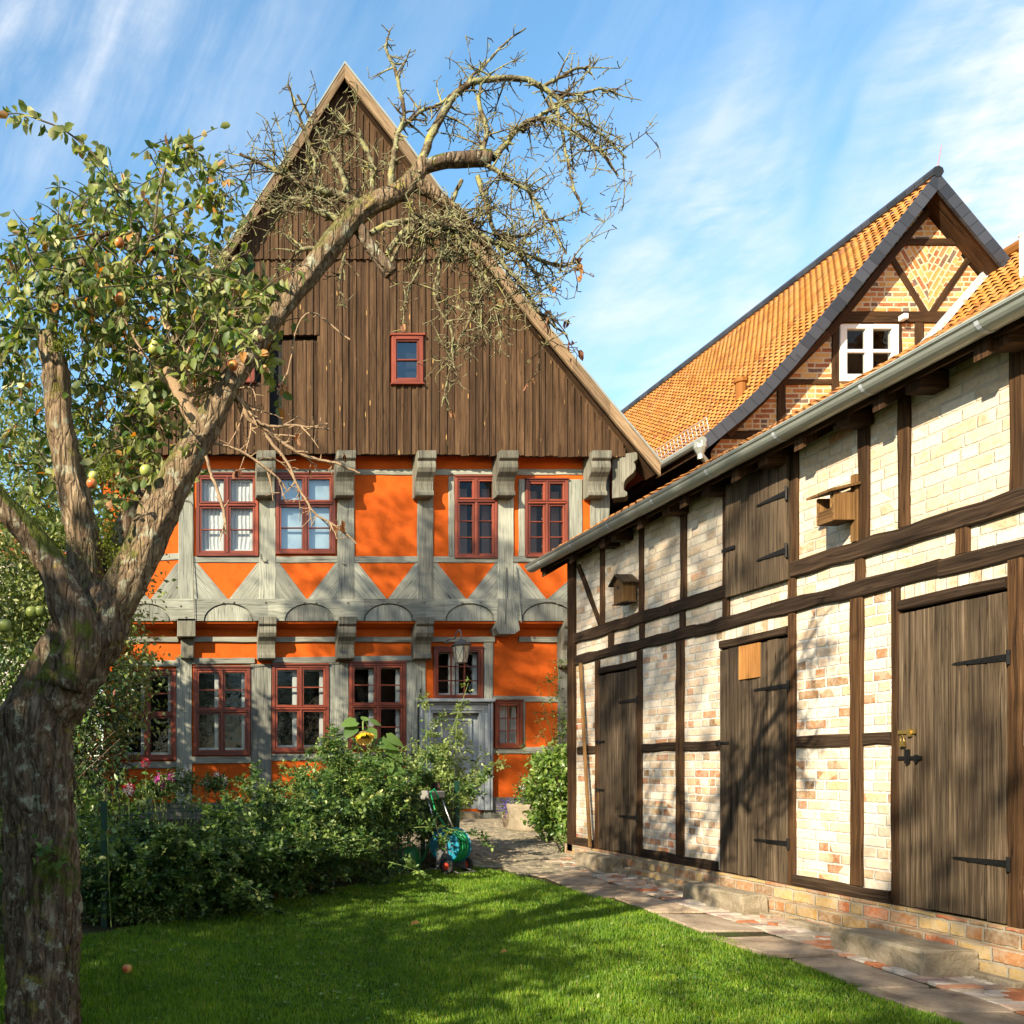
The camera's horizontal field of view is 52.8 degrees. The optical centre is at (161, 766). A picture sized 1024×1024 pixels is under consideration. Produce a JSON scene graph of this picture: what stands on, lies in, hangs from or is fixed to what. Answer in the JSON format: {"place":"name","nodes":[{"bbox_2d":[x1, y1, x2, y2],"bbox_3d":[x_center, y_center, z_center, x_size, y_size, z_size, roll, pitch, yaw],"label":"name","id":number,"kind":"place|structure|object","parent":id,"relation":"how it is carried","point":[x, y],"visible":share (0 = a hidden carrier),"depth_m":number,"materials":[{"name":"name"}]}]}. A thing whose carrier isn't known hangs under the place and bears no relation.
{"place":"outdoors","nodes":[
{"label":"outdoors","id":0,"kind":"place"},
{"bbox_2d":[0,768,513,946],"bbox_3d":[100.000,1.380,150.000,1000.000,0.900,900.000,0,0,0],"label":"ground","id":1,"kind":"structure","parent":0,"point":[87,927],"depth_m":9.83,"materials":[{"name":"soil"}]},
{"bbox_2d":[0,530,65,700],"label":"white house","id":2,"kind":"structure","parent":1,"relation":"on","point":[9,590],"depth_m":29.96,"materials":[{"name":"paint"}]},
{"bbox_2d":[0,628,124,894],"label":"garden shrub","id":3,"kind":"object","parent":1,"relation":"on","point":[85,790],"visible":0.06,"depth_m":9.19,"materials":[{"name":"green plant"}]},
{"bbox_2d":[0,347,184,838],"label":"garden tree","id":4,"kind":"object","parent":1,"relation":"on","point":[22,586],"visible":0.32,"depth_m":11.69,"materials":[{"name":"green plant"}]},
{"bbox_2d":[41,621,160,868],"bbox_3d":[-0.956,-0.211,11.233,1.771,3.288,1.808,0,0,37],"label":"holly bush","id":5,"kind":"object","parent":1,"relation":"on","point":[106,722],"visible":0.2,"depth_m":11.10,"materials":[{"name":"green plant"}]},
{"bbox_2d":[98,830,118,926],"bbox_3d":[-0.423,0.892,7.396,0.166,0.773,0.140,0,0,0],"label":"dahlia","id":6,"kind":"object","parent":1,"relation":"on","point":[103,858],"visible":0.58,"depth_m":7.40,"materials":[{"name":"green plant"}]},
{"bbox_2d":[74,765,163,868],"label":"garden shrub","id":7,"kind":"object","parent":1,"relation":"on","point":[95,798],"visible":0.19,"depth_m":8.84,"materials":[{"name":"green plant"}]},
{"bbox_2d":[123,783,137,837],"bbox_3d":[-0.283,0.695,8.311,0.132,1.113,0.170,0,0,45],"label":"dahlia","id":8,"kind":"object","parent":1,"relation":"on","point":[129,792],"visible":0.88,"depth_m":8.29,"materials":[{"name":"pink plant"}]},
{"bbox_2d":[137,758,152,822],"bbox_3d":[-0.134,0.578,8.598,0.150,1.328,0.161,0,0,31],"label":"dahlia","id":9,"kind":"object","parent":1,"relation":"on","point":[148,801],"visible":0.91,"depth_m":8.60,"materials":[{"name":"green plant"}]},
{"bbox_2d":[131,772,169,827],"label":"hydrangea","id":10,"kind":"object","parent":1,"relation":"on","point":[143,795],"visible":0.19,"depth_m":11.21,"materials":[{"name":"green plant"}]},
{"bbox_2d":[141,769,186,828],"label":"hydrangea","id":11,"kind":"object","parent":1,"relation":"on","point":[167,781],"visible":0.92,"depth_m":10.97,"materials":[{"name":"green plant"}]},
{"bbox_2d":[163,763,203,841],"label":"geranium","id":12,"kind":"object","parent":1,"relation":"on","point":[185,777],"visible":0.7,"depth_m":12.47,"materials":[{"name":"green plant"}]},
{"bbox_2d":[197,771,235,816],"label":"geranium","id":13,"kind":"object","parent":1,"relation":"on","point":[212,783],"visible":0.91,"depth_m":12.48,"materials":[{"name":"green plant"}]},
{"bbox_2d":[0,778,459,927],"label":"wire fence","id":14,"kind":"object","parent":1,"relation":"on","point":[104,816],"visible":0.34,"depth_m":8.47,"materials":[{"name":"metal"}]},
{"bbox_2d":[220,736,386,818],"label":"climbing rose","id":15,"kind":"object","parent":1,"relation":"on","point":[338,767],"visible":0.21,"depth_m":10.18,"materials":[{"name":"green plant"}]},
{"bbox_2d":[270,859,350,898],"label":"ground ivy","id":16,"kind":"object","parent":1,"relation":"on","point":[310,889],"visible":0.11,"depth_m":8.86,"materials":[{"name":"green plant"}]},
{"bbox_2d":[241,724,493,878],"bbox_3d":[2.151,0.356,10.188,2.465,1.686,1.981,0,0,-5],"label":"rose bush","id":17,"kind":"object","parent":1,"relation":"on","point":[374,776],"visible":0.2,"depth_m":9.96,"materials":[{"name":"green plant"}]},
{"bbox_2d":[340,716,404,871],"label":"sunflower","id":18,"kind":"object","parent":1,"relation":"on","point":[390,742],"visible":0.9,"depth_m":10.32,"materials":[{"name":"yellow plant"}]},
{"bbox_2d":[97,61,660,818],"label":"timber house","id":19,"kind":"structure","parent":1,"relation":"on","point":[285,631],"depth_m":17.47,"materials":[{"name":"orange paint"}]},
{"bbox_2d":[119,669,176,759],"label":"window","id":20,"kind":"structure","parent":19,"relation":"in","point":[162,746],"depth_m":17.93,"materials":[{"name":"red paint"}]},
{"bbox_2d":[193,666,250,754],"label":"window","id":21,"kind":"structure","parent":19,"relation":"in","point":[221,694],"depth_m":17.93,"materials":[{"name":"red paint"}]},
{"bbox_2d":[196,472,257,556],"bbox_3d":[1.235,-4.752,17.512,1.190,1.572,0.195,0,0,0],"label":"window","id":22,"kind":"structure","parent":19,"relation":"in","point":[241,509],"depth_m":17.54,"materials":[{"name":"red paint"}]},
{"bbox_2d":[227,338,255,383],"bbox_3d":[1.464,-7.531,17.182,0.571,0.861,0.135,0,0,0],"label":"window","id":23,"kind":"structure","parent":19,"relation":"in","point":[248,381],"depth_m":17.14,"materials":[{"name":"red paint"}]},
{"bbox_2d":[272,663,329,752],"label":"window","id":24,"kind":"structure","parent":19,"relation":"in","point":[300,691],"depth_m":17.93,"materials":[{"name":"red paint"}]},
{"bbox_2d":[275,472,334,554],"bbox_3d":[2.710,-4.772,17.508,1.140,1.532,0.185,0,0,0],"label":"window","id":25,"kind":"structure","parent":19,"relation":"in","point":[291,538],"depth_m":17.51,"materials":[{"name":"red paint"}]},
{"bbox_2d":[348,661,406,749],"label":"window","id":26,"kind":"structure","parent":19,"relation":"in","point":[377,689],"depth_m":17.78,"materials":[{"name":"red paint"}]},
{"bbox_2d":[390,333,424,385],"bbox_3d":[4.546,-7.541,17.182,0.640,0.940,0.135,0,0,0],"label":"window","id":27,"kind":"structure","parent":19,"relation":"in","point":[417,338],"depth_m":17.14,"materials":[{"name":"red paint"}]},
{"bbox_2d":[433,713,476,808],"bbox_3d":[5.620,-0.154,17.845,1.133,1.955,0.131,0,0,0],"label":"door","id":28,"kind":"structure","parent":19,"relation":"in","point":[471,731],"depth_m":17.86,"materials":[{"name":"blue paint"}]},
{"bbox_2d":[444,629,471,663],"bbox_3d":[5.597,-2.260,17.480,0.364,0.635,0.640,0,0,0],"label":"wall lantern","id":29,"kind":"object","parent":19,"relation":"attached to","point":[461,647],"depth_m":17.28,"materials":[{"name":"grey glass"}]},
{"bbox_2d":[433,646,483,697],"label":"window","id":30,"kind":"structure","parent":19,"relation":"in","point":[448,676],"depth_m":17.93,"materials":[{"name":"red paint"}]},
{"bbox_2d":[454,475,497,557],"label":"window","id":31,"kind":"structure","parent":19,"relation":"in","point":[473,500],"depth_m":17.47,"materials":[{"name":"red paint"}]},
{"bbox_2d":[462,689,523,747],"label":"window","id":32,"kind":"structure","parent":19,"relation":"in","point":[508,713],"depth_m":17.77,"materials":[{"name":"red paint"}]},
{"bbox_2d":[490,477,568,556],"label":"window","id":33,"kind":"structure","parent":19,"relation":"in","point":[543,502],"depth_m":17.46,"materials":[{"name":"red paint"}]},
{"bbox_2d":[282,732,494,862],"bbox_3d":[2.796,0.350,11.282,2.194,1.625,2.174,0,0,41],"label":"rose bush","id":34,"kind":"object","parent":1,"relation":"on","point":[427,779],"visible":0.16,"depth_m":10.99,"materials":[{"name":"green plant"}]},
{"bbox_2d":[398,841,429,868],"bbox_3d":[2.925,1.018,10.766,0.340,0.320,0.227,0,0,-27],"label":"watering can","id":35,"kind":"object","parent":1,"relation":"on","point":[414,853],"visible":0.66,"depth_m":10.70,"materials":[{"name":"green plastic"}]},
{"bbox_2d":[392,840,507,870],"bbox_3d":[5.000,1.081,14.100,4.400,0.210,7.000,0,0,0],"label":"cobble bed","id":36,"kind":"object","parent":1,"relation":"on","point":[495,869],"depth_m":11.40,"materials":[{"name":"grey stone"}]},
{"bbox_2d":[430,782,439,864],"bbox_3d":[3.350,0.696,11.350,0.100,1.030,0.100,0,0,0],"label":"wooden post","id":37,"kind":"object","parent":36,"relation":"on","point":[436,785],"visible":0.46,"depth_m":11.30,"materials":[{"name":"brown wood"}]},
{"bbox_2d":[375,676,510,854],"bbox_3d":[3.577,-0.008,11.932,1.565,2.310,0.995,0,0,0],"label":"climbing rose","id":38,"kind":"object","parent":36,"relation":"on","point":[446,753],"visible":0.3,"depth_m":11.87,"materials":[{"name":"green plant"}]},
{"bbox_2d":[512,740,567,842],"bbox_3d":[5.875,0.395,13.496,1.338,1.622,1.474,0,0,0],"label":"mock orange","id":39,"kind":"object","parent":36,"relation":"on","point":[547,780],"visible":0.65,"depth_m":13.34,"materials":[{"name":"green plant"}]},
{"bbox_2d":[514,659,566,760],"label":"climbing rose","id":40,"kind":"object","parent":1,"relation":"on","point":[562,732],"visible":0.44,"depth_m":17.06,"materials":[{"name":"green plant"}]},
{"bbox_2d":[553,831,566,852],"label":"silver plant","id":41,"kind":"object","parent":1,"relation":"on","point":[563,841],"visible":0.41,"depth_m":12.24,"materials":[{"name":"green plant"}]},
{"bbox_2d":[575,852,623,872],"bbox_3d":[5.055,1.126,10.728,0.231,0.238,0.757,0,0,0],"label":"stone step","id":42,"kind":"object","parent":1,"relation":"on","point":[604,863],"visible":0.62,"depth_m":10.52,"materials":[{"name":"stone"}]},
{"bbox_2d":[683,882,768,914],"bbox_3d":[5.045,1.202,8.326,0.252,0.235,0.909,0,0,0],"label":"stone step","id":43,"kind":"object","parent":1,"relation":"on","point":[740,901],"visible":0.66,"depth_m":8.12,"materials":[{"name":"stone"}]},
{"bbox_2d":[524,283,1023,988],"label":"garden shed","id":44,"kind":"structure","parent":1,"relation":"on","point":[798,715],"depth_m":7.24,"materials":[{"name":"beige brick"}]},
{"bbox_2d":[579,663,591,846],"bbox_3d":[5.231,-0.163,11.457,0.046,2.274,0.406,0,0,7],"label":"wooden pole","id":45,"kind":"object","parent":44,"relation":"attached to","point":[585,756],"visible":1,"depth_m":11.45,"materials":[{"name":"brown wood"}]},
{"bbox_2d":[595,668,637,855],"bbox_3d":[5.287,-0.055,10.748,0.085,2.090,0.958,0,0,0],"label":"plank door","id":46,"kind":"structure","parent":44,"relation":"in","point":[618,697],"depth_m":10.72,"materials":[{"name":"brown wood"}]},
{"bbox_2d":[608,574,638,605],"bbox_3d":[5.170,-1.994,10.386,0.200,0.332,0.300,0,0,0],"label":"nest box","id":47,"kind":"object","parent":44,"relation":"attached to","point":[624,585],"visible":1,"depth_m":10.31,"materials":[{"name":"brown wood"}]},
{"bbox_2d":[715,638,789,883],"bbox_3d":[5.287,-0.055,8.295,0.085,2.093,1.010,0,0,0],"label":"plank door","id":48,"kind":"structure","parent":44,"relation":"in","point":[755,684],"depth_m":8.25,"materials":[{"name":"brown wood"}]},
{"bbox_2d":[806,474,860,542],"bbox_3d":[5.157,-1.966,7.122,0.234,0.509,0.260,0,0,0],"label":"nest box","id":49,"kind":"object","parent":44,"relation":"attached to","point":[838,507],"visible":1,"depth_m":7.02,"materials":[{"name":"brown wood"}]},
{"bbox_2d":[897,592,1010,923],"bbox_3d":[5.290,-0.055,6.202,0.080,2.084,0.884,0,0,0],"label":"plank door","id":50,"kind":"structure","parent":44,"relation":"in","point":[955,657],"depth_m":6.16,"materials":[{"name":"brown wood"}]},
{"bbox_2d":[610,145,1010,514],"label":"brick gable house","id":51,"kind":"structure","parent":1,"relation":"on","point":[928,254],"depth_m":16.83,"materials":[{"name":"orange brick"}]},
{"bbox_2d":[839,324,898,381],"bbox_3d":[12.810,-7.497,16.830,1.058,1.039,0.100,0,0,0],"label":"window","id":52,"kind":"structure","parent":51,"relation":"in","point":[867,351],"depth_m":16.78,"materials":[{"name":"white paint"}]},
{"bbox_2d":[898,313,907,321],"bbox_3d":[13.377,-8.107,16.727,0.090,0.100,0.135,0,0,0],"label":"floodlight","id":53,"kind":"object","parent":51,"relation":"attached to","point":[903,317],"visible":1,"depth_m":16.69,"materials":[{"name":"white paint"}]},
{"bbox_2d":[830,928,979,977],"bbox_3d":[4.986,1.267,6.263,0.370,0.225,0.843,0,0,0],"label":"stone step","id":54,"kind":"object","parent":1,"relation":"on","point":[922,957],"visible":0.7,"depth_m":6.04,"materials":[{"name":"stone"}]},
{"bbox_2d":[391,803,412,858],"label":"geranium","id":55,"kind":"object","parent":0,"point":[398,840],"visible":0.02,"depth_m":11.60,"materials":[{"name":"green plant"}]},
{"bbox_2d":[0,865,979,1023],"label":"lawn","id":56,"kind":"structure","parent":0,"point":[370,991],"depth_m":5.96,"materials":[{"name":"plant"}]},
{"bbox_2d":[0,812,3,957],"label":"garden shrub","id":57,"kind":"object","parent":56,"relation":"on","point":[1,915],"visible":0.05,"depth_m":6.59,"materials":[{"name":"green plant"}]},
{"bbox_2d":[122,964,131,973],"bbox_3d":[-0.220,1.293,5.932,0.064,0.058,0.064,0,0,0],"label":"fallen apple","id":58,"kind":"object","parent":56,"relation":"on","point":[127,968],"visible":0.95,"depth_m":5.91,"materials":[{"name":"red food"}]},
{"bbox_2d":[77,816,221,925],"bbox_3d":[-0.235,0.923,7.849,1.536,1.032,1.277,0,0,25],"label":"rose bush","id":59,"kind":"object","parent":56,"relation":"on","point":[150,867],"visible":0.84,"depth_m":7.51,"materials":[{"name":"green plant"}]},
{"bbox_2d":[111,891,203,928],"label":"plant","id":60,"kind":"object","parent":56,"relation":"on","point":[158,919],"visible":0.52,"depth_m":7.51,"materials":[{"name":"green plant"}]},
{"bbox_2d":[112,789,318,925],"bbox_3d":[0.418,0.817,8.015,1.817,1.262,1.734,0,0,33],"label":"rose bush","id":61,"kind":"object","parent":56,"relation":"on","point":[221,858],"visible":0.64,"depth_m":7.78,"materials":[{"name":"green plant"}]},
{"bbox_2d":[175,879,272,915],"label":"plant","id":62,"kind":"object","parent":56,"relation":"on","point":[252,893],"visible":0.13,"depth_m":7.87,"materials":[{"name":"green plant"}]},
{"bbox_2d":[172,791,387,900],"bbox_3d":[1.013,0.807,8.766,2.015,1.169,1.790,0,0,-27],"label":"rose bush","id":63,"kind":"object","parent":56,"relation":"on","point":[305,862],"visible":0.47,"depth_m":8.48,"materials":[{"name":"green plant"}]},
{"bbox_2d":[214,745,442,892],"bbox_3d":[1.546,0.603,9.382,2.261,1.653,1.985,0,0,0],"label":"rose bush","id":64,"kind":"object","parent":56,"relation":"on","point":[359,815],"visible":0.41,"depth_m":9.16,"materials":[{"name":"green plant"}]},
{"bbox_2d":[0,24,660,1023],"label":"apple tree","id":65,"kind":"object","parent":56,"relation":"on","point":[94,586],"visible":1,"depth_m":4.57,"materials":[{"name":"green plant"}]},
{"bbox_2d":[350,850,424,880],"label":"plant","id":66,"kind":"object","parent":56,"relation":"on","point":[380,869],"visible":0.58,"depth_m":9.94,"materials":[{"name":"green plant"}]},
{"bbox_2d":[421,788,475,873],"bbox_3d":[3.242,0.713,10.464,0.414,0.947,0.508,0,0,-38],"label":"hose cart","id":67,"kind":"object","parent":56,"relation":"on","point":[456,854],"visible":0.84,"depth_m":10.38,"materials":[{"name":"teal plastic"}]},
{"bbox_2d":[399,818,606,875],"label":"cobbled path","id":68,"kind":"structure","parent":0,"point":[524,852],"depth_m":12.29,"materials":[{"name":"grey stone"}]},
{"bbox_2d":[448,811,502,821],"bbox_3d":[5.480,1.006,17.285,1.593,0.320,0.870,0,0,0],"label":"doorstep","id":69,"kind":"object","parent":68,"relation":"on","point":[471,816],"visible":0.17,"depth_m":17.20,"materials":[{"name":"stone"}]},
{"bbox_2d":[494,799,512,827],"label":"purple flowers","id":70,"kind":"object","parent":68,"relation":"on","point":[504,814],"visible":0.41,"depth_m":15.53,"materials":[{"name":"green plant"}]},
{"bbox_2d":[506,803,544,831],"bbox_3d":[6.037,0.824,15.200,0.740,0.440,0.735,0,0,0],"label":"stone planter","id":71,"kind":"object","parent":68,"relation":"on","point":[515,815],"visible":0.5,"depth_m":15.00,"materials":[{"name":"stone"}]},
{"bbox_2d":[509,781,538,804],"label":"geranium","id":72,"kind":"object","parent":71,"relation":"in","point":[522,788],"visible":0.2,"depth_m":15.17,"materials":[{"name":"green plant"}]},
{"bbox_2d":[0,0,1023,767],"label":"sky","id":73,"kind":"structure","parent":0,"point":[783,127],"materials":[{"name":"blue"}]},
{"bbox_2d":[505,868,1023,1023],"bbox_3d":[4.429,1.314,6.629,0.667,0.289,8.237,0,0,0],"label":"flagstone path","id":74,"kind":"structure","parent":0,"point":[960,1007],"depth_m":6.25,"materials":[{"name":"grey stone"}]},
{"bbox_2d":[539,857,1023,1014],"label":"brick paving","id":75,"kind":"structure","parent":0,"point":[1009,997],"depth_m":7.00,"materials":[{"name":"brown brick"}]},
{"bbox_2d":[921,232,1023,341],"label":"tiled wing","id":76,"kind":"structure","parent":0,"point":[982,289],"depth_m":16.33,"materials":[{"name":"orange tile"}]}
]}

